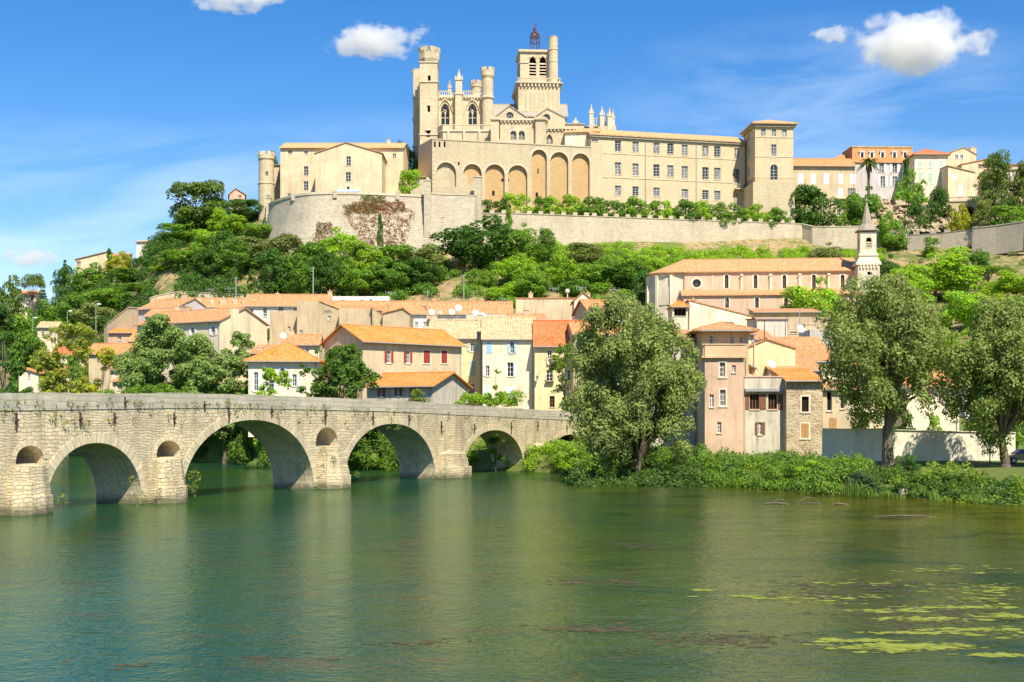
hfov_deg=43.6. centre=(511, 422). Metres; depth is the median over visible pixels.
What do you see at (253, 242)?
tree
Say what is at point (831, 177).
house
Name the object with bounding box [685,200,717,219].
shrub
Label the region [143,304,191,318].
house
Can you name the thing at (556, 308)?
house
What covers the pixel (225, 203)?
tree
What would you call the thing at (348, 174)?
window
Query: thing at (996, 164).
pine tree
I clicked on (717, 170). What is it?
window
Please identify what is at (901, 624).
drifting weed
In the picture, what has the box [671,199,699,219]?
shrub
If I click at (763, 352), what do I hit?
house
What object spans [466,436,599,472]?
bank shrubbery
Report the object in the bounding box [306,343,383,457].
tree
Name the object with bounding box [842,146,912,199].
house
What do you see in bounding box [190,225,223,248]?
tree
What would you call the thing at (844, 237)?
rampart wall
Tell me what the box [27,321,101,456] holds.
tree
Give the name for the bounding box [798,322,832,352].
house
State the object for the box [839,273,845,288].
window
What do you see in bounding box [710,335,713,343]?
window
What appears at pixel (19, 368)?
tree
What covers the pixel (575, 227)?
rampart wall
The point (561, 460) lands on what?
shrub
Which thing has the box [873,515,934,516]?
driftwood
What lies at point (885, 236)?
tree
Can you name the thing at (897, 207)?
rock face
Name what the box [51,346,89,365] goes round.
house
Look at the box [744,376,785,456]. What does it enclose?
house
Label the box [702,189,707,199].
window
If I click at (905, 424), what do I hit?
shrub
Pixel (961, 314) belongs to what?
tree
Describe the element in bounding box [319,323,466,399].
house
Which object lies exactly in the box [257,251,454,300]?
slope shrubbery
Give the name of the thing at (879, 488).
bank shrubbery
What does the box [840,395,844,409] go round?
window
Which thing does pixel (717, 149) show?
window
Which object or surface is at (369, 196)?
creeper
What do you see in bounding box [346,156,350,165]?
window
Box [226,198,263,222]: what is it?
tree
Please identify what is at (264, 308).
window
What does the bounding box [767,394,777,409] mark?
window
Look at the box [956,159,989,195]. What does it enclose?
house
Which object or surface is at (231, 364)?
tree
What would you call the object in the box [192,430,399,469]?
bank shrubbery
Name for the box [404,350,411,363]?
window
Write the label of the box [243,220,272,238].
tree
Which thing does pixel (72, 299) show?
tree
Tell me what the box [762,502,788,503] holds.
driftwood
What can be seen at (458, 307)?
satellite dish
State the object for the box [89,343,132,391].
house
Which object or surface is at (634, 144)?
window
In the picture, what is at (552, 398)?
window
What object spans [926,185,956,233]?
tree
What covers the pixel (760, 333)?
house
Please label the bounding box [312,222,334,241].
creeper
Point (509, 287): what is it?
tree
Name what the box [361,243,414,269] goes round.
tree
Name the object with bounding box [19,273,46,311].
tree
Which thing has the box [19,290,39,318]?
house
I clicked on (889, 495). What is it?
ornamental grass
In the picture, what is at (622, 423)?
tree
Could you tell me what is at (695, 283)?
window
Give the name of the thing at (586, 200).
shrub
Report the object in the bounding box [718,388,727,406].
window
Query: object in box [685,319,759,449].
house
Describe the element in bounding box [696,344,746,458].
house
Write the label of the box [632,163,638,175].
window
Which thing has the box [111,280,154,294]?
tree
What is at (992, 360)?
tree
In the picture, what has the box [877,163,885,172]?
window
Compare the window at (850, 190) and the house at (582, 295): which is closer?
the house at (582, 295)
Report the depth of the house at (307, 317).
233.00 m
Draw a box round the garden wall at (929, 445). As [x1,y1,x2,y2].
[822,428,1015,460]
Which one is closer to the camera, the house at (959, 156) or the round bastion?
the round bastion
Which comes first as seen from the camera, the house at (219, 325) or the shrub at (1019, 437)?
the shrub at (1019, 437)
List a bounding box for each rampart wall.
[481,210,801,245]
[802,224,881,248]
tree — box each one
[0,274,25,344]
[0,302,37,392]
[0,307,37,365]
[5,327,59,392]
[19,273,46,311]
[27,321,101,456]
[32,299,68,331]
[33,290,48,320]
[50,265,82,297]
[52,292,95,325]
[58,259,67,301]
[65,262,107,291]
[66,341,91,392]
[69,300,119,333]
[73,346,118,392]
[79,283,130,310]
[103,250,132,272]
[105,248,112,281]
[111,267,136,282]
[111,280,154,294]
[111,313,223,392]
[149,264,174,270]
[153,252,189,262]
[155,222,196,241]
[157,243,211,268]
[165,179,226,229]
[169,212,184,230]
[173,211,208,229]
[189,330,255,462]
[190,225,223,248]
[191,248,229,278]
[202,197,233,230]
[205,229,235,265]
[206,207,246,233]
[212,237,258,275]
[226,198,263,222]
[231,236,281,269]
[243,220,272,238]
[246,246,292,293]
[252,367,292,451]
[260,232,308,279]
[277,253,320,293]
[293,240,331,288]
[296,347,322,396]
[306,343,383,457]
[308,251,348,295]
[313,226,365,276]
[335,259,378,295]
[341,239,385,277]
[360,258,409,294]
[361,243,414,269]
[376,213,383,247]
[394,243,445,266]
[397,139,417,169]
[397,256,446,289]
[398,169,421,193]
[426,214,512,268]
[483,281,521,299]
[486,369,504,471]
[491,253,538,280]
[504,206,512,258]
[504,222,539,259]
[512,271,552,297]
[533,228,559,261]
[544,254,590,286]
[548,341,585,440]
[553,276,598,297]
[558,290,707,475]
[566,242,608,264]
[573,254,623,286]
[584,328,628,396]
[595,255,655,290]
[630,269,647,303]
[634,252,667,273]
[779,276,848,320]
[790,183,841,225]
[806,242,845,257]
[812,271,967,468]
[834,194,863,225]
[844,185,885,225]
[856,157,879,193]
[876,210,910,250]
[879,253,899,277]
[889,267,936,303]
[892,168,928,202]
[898,246,985,301]
[903,155,911,195]
[907,197,931,233]
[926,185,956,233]
[932,294,1023,467]
[941,284,989,330]
[945,203,971,231]
[960,252,989,287]
[966,265,1019,282]
[969,148,1019,225]
[972,199,994,226]
[988,205,1023,225]
[988,270,1023,296]
[1006,159,1023,221]
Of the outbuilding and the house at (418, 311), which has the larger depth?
the outbuilding
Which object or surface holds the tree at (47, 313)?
on the ground at (166, 280)
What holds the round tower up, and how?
on the ground at (166, 280)
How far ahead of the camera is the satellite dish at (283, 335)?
190.00 m
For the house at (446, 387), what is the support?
on the ground at (166, 280)
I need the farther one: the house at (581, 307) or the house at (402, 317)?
the house at (402, 317)
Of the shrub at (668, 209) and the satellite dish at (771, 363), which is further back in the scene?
the shrub at (668, 209)
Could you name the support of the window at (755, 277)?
in the church
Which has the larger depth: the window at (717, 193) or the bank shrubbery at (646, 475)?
the window at (717, 193)
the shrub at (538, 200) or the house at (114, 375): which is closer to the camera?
the house at (114, 375)
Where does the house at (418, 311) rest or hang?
on the ground at (166, 280)
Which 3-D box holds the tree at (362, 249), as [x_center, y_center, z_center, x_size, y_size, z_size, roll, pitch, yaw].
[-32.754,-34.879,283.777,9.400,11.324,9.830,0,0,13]
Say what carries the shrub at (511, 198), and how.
on the ground at (166, 280)
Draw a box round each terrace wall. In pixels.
[431,193,481,251]
[889,226,978,249]
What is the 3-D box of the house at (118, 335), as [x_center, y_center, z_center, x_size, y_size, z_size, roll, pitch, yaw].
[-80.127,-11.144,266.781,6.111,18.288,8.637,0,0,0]
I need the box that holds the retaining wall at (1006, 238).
[972,221,1023,254]
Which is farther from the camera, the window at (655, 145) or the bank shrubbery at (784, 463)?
the window at (655, 145)
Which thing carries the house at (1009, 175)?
on the ground at (166, 280)
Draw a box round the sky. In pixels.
[0,0,1023,309]
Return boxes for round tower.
[258,151,274,222]
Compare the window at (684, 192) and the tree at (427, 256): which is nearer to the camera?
the tree at (427, 256)
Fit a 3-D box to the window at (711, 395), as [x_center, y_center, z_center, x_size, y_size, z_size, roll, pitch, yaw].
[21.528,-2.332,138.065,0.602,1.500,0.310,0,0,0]
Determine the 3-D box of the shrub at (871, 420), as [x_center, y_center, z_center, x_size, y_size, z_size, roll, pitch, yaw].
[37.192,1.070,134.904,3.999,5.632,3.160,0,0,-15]
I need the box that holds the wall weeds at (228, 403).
[2,397,573,508]
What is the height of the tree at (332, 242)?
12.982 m
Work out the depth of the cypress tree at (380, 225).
295.80 m
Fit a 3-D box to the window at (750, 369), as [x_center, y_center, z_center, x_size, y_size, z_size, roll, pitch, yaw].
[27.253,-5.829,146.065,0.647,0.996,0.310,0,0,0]
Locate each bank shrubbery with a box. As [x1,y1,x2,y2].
[95,381,247,394]
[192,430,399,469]
[453,389,526,407]
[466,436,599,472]
[544,437,875,494]
[559,448,710,486]
[644,459,1013,504]
[654,450,1023,505]
[855,463,1023,505]
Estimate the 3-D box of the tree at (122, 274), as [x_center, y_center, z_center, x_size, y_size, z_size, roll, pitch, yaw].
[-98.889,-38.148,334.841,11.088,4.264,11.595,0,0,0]
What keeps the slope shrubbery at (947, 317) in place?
on the ground at (166, 280)
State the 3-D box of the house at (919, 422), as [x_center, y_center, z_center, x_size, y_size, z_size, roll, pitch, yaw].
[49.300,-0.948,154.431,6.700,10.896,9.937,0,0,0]
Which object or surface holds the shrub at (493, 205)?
on the ground at (166, 280)
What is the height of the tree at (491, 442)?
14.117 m
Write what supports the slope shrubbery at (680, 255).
on the ground at (166, 280)
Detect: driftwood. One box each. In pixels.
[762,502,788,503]
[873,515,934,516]
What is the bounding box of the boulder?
[898,486,907,494]
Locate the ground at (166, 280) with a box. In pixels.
[0,214,1023,497]
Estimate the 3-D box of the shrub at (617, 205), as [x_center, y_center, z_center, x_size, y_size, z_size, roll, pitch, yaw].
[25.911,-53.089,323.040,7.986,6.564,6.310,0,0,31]
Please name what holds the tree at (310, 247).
on the ground at (166, 280)
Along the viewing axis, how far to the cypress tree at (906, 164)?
340.69 m
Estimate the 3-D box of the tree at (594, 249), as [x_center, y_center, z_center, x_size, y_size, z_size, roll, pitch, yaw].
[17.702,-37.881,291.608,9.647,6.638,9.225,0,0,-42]
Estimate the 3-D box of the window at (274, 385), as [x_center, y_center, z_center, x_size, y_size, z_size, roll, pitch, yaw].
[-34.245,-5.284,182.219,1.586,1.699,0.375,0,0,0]
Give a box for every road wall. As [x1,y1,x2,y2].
[149,291,182,301]
[183,291,243,297]
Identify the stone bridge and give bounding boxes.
[0,392,589,515]
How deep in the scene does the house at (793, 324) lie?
194.00 m
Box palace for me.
[582,120,797,221]
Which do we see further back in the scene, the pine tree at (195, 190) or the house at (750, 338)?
the pine tree at (195, 190)
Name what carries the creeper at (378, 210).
attached to the round bastion
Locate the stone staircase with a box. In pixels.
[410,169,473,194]
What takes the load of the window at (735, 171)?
in the palace
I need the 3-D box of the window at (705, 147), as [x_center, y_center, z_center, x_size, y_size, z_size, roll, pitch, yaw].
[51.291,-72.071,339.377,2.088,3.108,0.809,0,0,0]
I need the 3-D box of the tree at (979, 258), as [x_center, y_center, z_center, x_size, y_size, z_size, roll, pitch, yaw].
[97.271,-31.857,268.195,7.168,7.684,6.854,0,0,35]
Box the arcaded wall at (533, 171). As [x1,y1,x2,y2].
[418,138,590,212]
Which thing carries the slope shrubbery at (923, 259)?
on the ground at (166, 280)
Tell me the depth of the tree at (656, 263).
282.90 m
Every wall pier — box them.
[265,193,271,220]
[423,177,431,245]
[474,176,481,229]
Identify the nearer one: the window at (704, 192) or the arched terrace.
the arched terrace
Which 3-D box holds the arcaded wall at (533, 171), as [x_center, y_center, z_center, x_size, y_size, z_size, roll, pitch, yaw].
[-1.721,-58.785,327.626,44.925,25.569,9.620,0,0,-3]
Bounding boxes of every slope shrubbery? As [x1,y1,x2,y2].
[0,228,269,360]
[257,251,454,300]
[436,248,675,312]
[526,239,886,264]
[899,248,1023,313]
[934,272,1022,367]
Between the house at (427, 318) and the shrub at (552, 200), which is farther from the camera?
the shrub at (552, 200)
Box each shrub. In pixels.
[407,388,428,402]
[481,199,499,212]
[494,197,510,212]
[497,192,533,213]
[533,196,551,213]
[539,195,563,214]
[551,441,579,470]
[554,194,587,214]
[575,196,601,215]
[583,197,611,215]
[604,200,626,216]
[618,195,651,217]
[635,200,667,218]
[654,200,675,218]
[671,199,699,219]
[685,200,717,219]
[706,202,735,225]
[721,202,747,223]
[742,203,771,221]
[764,207,792,227]
[793,460,836,478]
[845,470,877,490]
[851,408,882,428]
[892,412,916,430]
[892,454,920,472]
[921,236,941,255]
[926,412,942,430]
[963,413,993,430]
[976,417,998,462]
[1010,417,1023,449]
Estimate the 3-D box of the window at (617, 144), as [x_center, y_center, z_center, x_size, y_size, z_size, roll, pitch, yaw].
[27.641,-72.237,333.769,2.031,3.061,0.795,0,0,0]
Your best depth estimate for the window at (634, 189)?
335.01 m
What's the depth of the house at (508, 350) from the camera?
201.00 m
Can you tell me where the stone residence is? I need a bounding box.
[279,139,408,197]
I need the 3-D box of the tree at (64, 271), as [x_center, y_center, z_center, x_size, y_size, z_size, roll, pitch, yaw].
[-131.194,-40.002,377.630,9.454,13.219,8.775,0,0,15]
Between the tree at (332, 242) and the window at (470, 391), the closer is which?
the window at (470, 391)
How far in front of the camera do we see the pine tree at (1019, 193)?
316.89 m
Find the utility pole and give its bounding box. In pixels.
[234,277,237,296]
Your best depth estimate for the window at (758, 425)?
139.42 m
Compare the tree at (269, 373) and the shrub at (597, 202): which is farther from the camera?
the shrub at (597, 202)
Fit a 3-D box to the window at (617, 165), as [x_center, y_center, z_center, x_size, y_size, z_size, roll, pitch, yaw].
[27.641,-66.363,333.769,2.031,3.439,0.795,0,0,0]
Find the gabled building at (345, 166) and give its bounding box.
[314,141,386,192]
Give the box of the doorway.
[733,192,738,219]
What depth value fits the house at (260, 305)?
265.69 m
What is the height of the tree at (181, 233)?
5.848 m
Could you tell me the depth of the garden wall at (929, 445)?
130.23 m
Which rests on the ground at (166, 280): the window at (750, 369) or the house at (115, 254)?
the house at (115, 254)
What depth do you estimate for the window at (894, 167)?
358.36 m
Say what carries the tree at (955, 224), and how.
on the ground at (166, 280)
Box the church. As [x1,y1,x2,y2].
[645,196,881,320]
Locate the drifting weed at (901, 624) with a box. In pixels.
[62,539,1022,669]
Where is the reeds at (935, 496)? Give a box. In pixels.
[862,481,1023,505]
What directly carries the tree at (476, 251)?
on the ground at (166, 280)
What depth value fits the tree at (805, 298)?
230.23 m
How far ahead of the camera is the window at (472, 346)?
206.93 m
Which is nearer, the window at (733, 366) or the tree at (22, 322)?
the window at (733, 366)
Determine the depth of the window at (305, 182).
322.26 m
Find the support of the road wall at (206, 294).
on the ground at (166, 280)
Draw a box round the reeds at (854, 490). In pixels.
[704,471,862,495]
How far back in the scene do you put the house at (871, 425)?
163.00 m
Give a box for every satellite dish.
[280,332,286,337]
[455,305,461,316]
[768,360,775,375]
[797,325,804,336]
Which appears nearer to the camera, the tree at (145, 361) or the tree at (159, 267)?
the tree at (145, 361)
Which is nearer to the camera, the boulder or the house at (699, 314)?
the boulder
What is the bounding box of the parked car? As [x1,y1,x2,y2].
[999,449,1023,463]
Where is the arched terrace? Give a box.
[948,196,988,228]
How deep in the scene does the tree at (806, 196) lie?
332.25 m
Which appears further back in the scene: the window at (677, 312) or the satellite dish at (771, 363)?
the window at (677, 312)
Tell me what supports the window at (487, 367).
in the house at (508, 350)
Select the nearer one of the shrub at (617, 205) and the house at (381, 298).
the house at (381, 298)
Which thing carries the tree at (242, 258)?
on the ground at (166, 280)
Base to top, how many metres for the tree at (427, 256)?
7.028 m
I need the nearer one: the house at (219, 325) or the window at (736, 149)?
the house at (219, 325)
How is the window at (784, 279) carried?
in the church
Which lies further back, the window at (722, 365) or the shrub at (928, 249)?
the shrub at (928, 249)
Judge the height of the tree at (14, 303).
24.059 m
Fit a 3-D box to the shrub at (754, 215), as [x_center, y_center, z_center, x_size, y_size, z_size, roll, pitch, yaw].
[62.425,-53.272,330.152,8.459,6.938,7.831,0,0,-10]
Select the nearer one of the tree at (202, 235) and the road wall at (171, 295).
the road wall at (171, 295)
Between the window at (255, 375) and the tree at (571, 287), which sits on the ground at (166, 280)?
the tree at (571, 287)
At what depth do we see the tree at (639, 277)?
260.88 m
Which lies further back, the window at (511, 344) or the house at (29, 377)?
the house at (29, 377)
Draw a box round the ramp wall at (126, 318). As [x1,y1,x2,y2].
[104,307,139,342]
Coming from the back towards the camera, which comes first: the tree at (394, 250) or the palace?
the palace
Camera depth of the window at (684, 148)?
338.14 m
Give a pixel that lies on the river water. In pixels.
(90, 586)
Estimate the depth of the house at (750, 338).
172.00 m
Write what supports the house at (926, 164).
on the ground at (166, 280)
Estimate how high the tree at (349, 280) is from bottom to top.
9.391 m
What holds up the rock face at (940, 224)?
on the ground at (166, 280)
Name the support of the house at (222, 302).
on the ground at (166, 280)
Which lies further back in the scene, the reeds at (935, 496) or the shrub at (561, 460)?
the shrub at (561, 460)
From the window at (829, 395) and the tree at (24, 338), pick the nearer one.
the window at (829, 395)
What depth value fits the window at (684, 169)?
338.18 m
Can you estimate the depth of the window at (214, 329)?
226.02 m
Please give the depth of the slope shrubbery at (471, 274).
279.64 m
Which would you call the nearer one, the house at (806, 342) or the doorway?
the house at (806, 342)
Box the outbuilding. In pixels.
[402,176,425,193]
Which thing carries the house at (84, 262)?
on the ground at (166, 280)
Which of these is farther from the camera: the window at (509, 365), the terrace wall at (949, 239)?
the terrace wall at (949, 239)
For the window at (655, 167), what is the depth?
336.41 m
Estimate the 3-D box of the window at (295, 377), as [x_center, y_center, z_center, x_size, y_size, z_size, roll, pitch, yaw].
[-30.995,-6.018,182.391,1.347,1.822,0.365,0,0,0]
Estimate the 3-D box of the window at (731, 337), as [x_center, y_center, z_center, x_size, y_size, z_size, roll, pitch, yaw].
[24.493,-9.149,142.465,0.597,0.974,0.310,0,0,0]
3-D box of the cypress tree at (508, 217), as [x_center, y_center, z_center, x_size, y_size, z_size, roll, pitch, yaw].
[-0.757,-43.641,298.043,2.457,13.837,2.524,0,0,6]
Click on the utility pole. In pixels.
(235, 278)
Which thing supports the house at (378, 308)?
on the ground at (166, 280)
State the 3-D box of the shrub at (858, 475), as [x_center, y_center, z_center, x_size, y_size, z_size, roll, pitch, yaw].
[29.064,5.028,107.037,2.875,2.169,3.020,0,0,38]
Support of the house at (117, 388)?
on the ground at (166, 280)
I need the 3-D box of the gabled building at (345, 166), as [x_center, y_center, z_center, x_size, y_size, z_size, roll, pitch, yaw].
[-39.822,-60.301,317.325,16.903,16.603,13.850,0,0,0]
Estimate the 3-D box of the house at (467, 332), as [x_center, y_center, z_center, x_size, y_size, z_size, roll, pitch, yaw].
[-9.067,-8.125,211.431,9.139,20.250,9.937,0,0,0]
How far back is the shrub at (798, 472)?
112.76 m
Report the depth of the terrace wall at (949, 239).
319.70 m
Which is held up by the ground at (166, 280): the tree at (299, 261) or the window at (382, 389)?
the tree at (299, 261)
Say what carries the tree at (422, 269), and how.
on the ground at (166, 280)
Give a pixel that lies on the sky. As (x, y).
(105, 105)
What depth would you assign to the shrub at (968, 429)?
141.76 m
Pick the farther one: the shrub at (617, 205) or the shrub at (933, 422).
the shrub at (617, 205)
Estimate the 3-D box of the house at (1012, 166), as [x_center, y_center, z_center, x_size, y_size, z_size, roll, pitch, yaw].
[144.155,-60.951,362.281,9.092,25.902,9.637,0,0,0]
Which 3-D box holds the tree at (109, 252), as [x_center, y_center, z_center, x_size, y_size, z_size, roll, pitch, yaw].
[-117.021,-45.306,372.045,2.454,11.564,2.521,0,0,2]
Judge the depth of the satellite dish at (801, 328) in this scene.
180.02 m
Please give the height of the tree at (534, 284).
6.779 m
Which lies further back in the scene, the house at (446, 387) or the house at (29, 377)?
the house at (29, 377)
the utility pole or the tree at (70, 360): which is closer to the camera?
the tree at (70, 360)
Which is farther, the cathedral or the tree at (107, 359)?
the cathedral
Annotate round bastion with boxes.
[263,190,427,255]
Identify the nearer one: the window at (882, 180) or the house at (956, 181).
the house at (956, 181)
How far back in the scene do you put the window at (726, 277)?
251.28 m
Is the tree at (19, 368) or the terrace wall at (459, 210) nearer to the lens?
the tree at (19, 368)
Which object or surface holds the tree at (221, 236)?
on the ground at (166, 280)
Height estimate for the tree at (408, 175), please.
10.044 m
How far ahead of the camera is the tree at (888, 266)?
261.06 m
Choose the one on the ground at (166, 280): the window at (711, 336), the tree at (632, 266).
the tree at (632, 266)
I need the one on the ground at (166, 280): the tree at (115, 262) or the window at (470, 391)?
the tree at (115, 262)
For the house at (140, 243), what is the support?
on the ground at (166, 280)
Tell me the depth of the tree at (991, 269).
261.19 m
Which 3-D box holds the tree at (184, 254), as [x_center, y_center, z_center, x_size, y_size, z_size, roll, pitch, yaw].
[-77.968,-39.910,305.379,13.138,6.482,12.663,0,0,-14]
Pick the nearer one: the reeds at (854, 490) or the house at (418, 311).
the reeds at (854, 490)
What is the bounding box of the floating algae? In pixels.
[687,564,1023,656]
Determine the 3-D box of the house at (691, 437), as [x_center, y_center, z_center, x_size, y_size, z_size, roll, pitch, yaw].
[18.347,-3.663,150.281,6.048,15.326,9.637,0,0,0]
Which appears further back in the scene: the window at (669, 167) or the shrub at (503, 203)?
the window at (669, 167)
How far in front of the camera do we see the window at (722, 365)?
137.96 m
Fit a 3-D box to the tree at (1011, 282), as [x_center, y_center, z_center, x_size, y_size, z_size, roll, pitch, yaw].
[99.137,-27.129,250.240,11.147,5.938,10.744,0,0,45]
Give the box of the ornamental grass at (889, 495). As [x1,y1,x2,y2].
[877,490,904,497]
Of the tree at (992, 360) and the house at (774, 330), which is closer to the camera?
the tree at (992, 360)
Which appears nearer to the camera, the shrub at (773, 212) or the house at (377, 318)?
the house at (377, 318)
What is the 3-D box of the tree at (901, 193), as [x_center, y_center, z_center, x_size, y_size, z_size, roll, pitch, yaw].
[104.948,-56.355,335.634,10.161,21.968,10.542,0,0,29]
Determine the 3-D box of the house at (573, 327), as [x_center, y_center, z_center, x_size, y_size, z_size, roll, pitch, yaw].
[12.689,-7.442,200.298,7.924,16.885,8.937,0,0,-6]
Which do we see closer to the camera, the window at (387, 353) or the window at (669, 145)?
the window at (387, 353)
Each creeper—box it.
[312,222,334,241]
[343,194,385,215]
[343,199,414,245]
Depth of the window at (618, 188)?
333.87 m
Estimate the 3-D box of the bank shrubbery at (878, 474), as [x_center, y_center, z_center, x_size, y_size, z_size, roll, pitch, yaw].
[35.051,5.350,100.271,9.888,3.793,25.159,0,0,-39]
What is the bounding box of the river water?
[0,451,1023,681]
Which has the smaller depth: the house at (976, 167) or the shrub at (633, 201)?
the shrub at (633, 201)
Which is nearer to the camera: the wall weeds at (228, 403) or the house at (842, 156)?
the wall weeds at (228, 403)
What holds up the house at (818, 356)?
on the ground at (166, 280)
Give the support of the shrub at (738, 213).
on the ground at (166, 280)
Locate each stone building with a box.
[274,164,279,199]
[564,128,600,145]
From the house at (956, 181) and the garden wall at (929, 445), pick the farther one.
the house at (956, 181)
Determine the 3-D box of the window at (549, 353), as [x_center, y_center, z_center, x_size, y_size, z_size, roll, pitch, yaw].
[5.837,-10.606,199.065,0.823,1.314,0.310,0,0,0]
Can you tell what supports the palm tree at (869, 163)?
on the ground at (166, 280)
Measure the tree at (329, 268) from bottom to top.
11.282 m
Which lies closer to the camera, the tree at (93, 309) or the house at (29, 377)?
the house at (29, 377)
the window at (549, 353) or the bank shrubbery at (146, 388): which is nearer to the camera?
the bank shrubbery at (146, 388)
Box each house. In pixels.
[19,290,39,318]
[19,367,44,391]
[36,321,65,360]
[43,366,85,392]
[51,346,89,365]
[74,251,113,284]
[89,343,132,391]
[107,328,136,342]
[108,253,132,282]
[108,368,119,389]
[110,378,131,392]
[126,331,136,342]
[134,304,269,386]
[135,240,151,257]
[136,292,206,322]
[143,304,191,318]
[188,295,244,307]
[228,188,245,208]
[242,290,332,328]
[243,342,325,436]
[248,345,297,355]
[270,311,296,344]
[280,328,323,359]
[297,301,318,333]
[318,300,338,360]
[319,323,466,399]
[328,300,512,327]
[332,296,390,300]
[339,308,371,324]
[340,305,383,313]
[365,371,472,404]
[371,307,382,325]
[382,307,413,327]
[426,313,430,328]
[429,312,483,405]
[466,315,506,318]
[480,316,535,408]
[507,308,546,319]
[514,291,574,319]
[533,320,585,410]
[566,321,621,412]
[570,291,591,319]
[571,299,631,321]
[645,329,696,448]
[685,297,752,330]
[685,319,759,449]
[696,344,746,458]
[701,325,756,344]
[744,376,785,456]
[745,318,789,336]
[748,308,820,317]
[748,337,795,375]
[754,330,772,340]
[759,337,827,348]
[765,356,824,375]
[769,368,823,455]
[787,317,828,336]
[793,158,856,225]
[795,349,838,378]
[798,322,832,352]
[823,379,857,428]
[835,154,847,157]
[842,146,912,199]
[845,361,883,427]
[893,370,959,431]
[903,149,951,199]
[940,165,975,200]
[948,146,977,166]
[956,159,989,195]
[959,365,999,418]
[984,169,1016,220]
[1006,164,1023,199]
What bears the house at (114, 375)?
on the ground at (166, 280)
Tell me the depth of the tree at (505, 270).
278.57 m
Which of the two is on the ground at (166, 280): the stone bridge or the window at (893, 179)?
the stone bridge
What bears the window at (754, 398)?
in the house at (763, 413)
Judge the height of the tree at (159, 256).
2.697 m
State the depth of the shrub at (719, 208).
326.32 m
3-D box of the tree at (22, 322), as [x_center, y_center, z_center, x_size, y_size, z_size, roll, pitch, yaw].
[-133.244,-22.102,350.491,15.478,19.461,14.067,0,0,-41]
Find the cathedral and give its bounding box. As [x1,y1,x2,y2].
[412,24,615,169]
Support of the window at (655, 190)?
in the palace
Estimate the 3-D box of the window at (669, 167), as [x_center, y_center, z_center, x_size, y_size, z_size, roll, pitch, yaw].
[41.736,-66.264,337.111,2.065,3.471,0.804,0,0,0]
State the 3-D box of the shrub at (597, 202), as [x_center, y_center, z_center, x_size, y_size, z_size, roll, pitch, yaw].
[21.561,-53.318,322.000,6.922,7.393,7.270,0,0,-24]
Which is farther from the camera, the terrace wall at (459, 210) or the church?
the terrace wall at (459, 210)
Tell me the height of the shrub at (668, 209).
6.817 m
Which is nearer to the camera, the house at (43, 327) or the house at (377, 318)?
the house at (377, 318)
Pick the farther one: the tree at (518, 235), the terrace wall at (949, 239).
the terrace wall at (949, 239)
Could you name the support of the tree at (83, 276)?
on the ground at (166, 280)
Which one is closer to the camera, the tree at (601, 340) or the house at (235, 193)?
the tree at (601, 340)
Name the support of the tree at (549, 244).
on the ground at (166, 280)
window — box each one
[189,328,195,335]
[209,326,216,335]
[251,371,260,391]
[263,307,266,316]
[266,380,276,390]
[290,374,298,386]
[303,166,308,175]
[303,181,308,190]
[345,172,350,181]
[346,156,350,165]
[378,388,384,396]
[385,350,392,363]
[395,388,401,396]
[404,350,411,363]
[468,342,477,351]
[468,383,475,393]
[483,366,489,376]
[507,363,516,376]
[508,341,515,353]
[546,370,552,380]
[547,351,551,358]
[549,396,554,407]
[614,140,621,151]
[614,162,621,174]
[614,185,621,195]
[632,141,638,152]
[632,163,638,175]
[632,186,638,196]
[653,142,659,153]
[653,164,659,176]
[653,187,659,197]
[667,143,673,154]
[667,164,673,177]
[674,309,686,316]
[681,144,688,155]
[681,165,688,178]
[681,188,687,198]
[691,277,702,288]
[702,145,708,156]
[702,166,708,179]
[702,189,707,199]
[709,394,714,407]
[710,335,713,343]
[714,146,720,157]
[714,167,720,180]
[714,190,720,200]
[717,422,721,433]
[718,361,726,377]
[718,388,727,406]
[723,273,729,288]
[730,336,733,343]
[731,365,736,373]
[733,169,738,183]
[734,147,739,157]
[748,368,753,375]
[749,394,759,409]
[752,273,758,288]
[755,422,764,435]
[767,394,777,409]
[781,273,787,288]
[800,395,810,412]
[811,273,816,287]
[826,391,832,411]
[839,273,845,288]
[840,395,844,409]
[848,188,854,194]
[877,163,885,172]
[878,176,887,186]
[890,163,899,172]
[890,176,899,186]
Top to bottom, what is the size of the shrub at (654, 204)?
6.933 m
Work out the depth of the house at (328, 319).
233.40 m
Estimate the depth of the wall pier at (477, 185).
310.15 m
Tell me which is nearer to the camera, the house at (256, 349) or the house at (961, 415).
the house at (961, 415)
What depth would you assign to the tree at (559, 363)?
175.72 m
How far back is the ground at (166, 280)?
284.55 m
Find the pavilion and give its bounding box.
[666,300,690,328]
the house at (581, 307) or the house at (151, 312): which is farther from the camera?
the house at (151, 312)
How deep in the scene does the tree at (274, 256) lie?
278.05 m
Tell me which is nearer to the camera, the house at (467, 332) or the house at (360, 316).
the house at (467, 332)
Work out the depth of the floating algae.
37.32 m
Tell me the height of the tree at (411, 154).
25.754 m
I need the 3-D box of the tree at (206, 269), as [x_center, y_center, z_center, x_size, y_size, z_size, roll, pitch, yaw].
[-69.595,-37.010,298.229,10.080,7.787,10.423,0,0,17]
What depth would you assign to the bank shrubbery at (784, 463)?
119.45 m
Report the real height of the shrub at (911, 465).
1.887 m
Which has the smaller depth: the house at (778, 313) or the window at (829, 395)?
the window at (829, 395)
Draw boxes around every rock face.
[870,199,905,227]
[905,202,948,231]
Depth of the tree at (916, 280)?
237.84 m

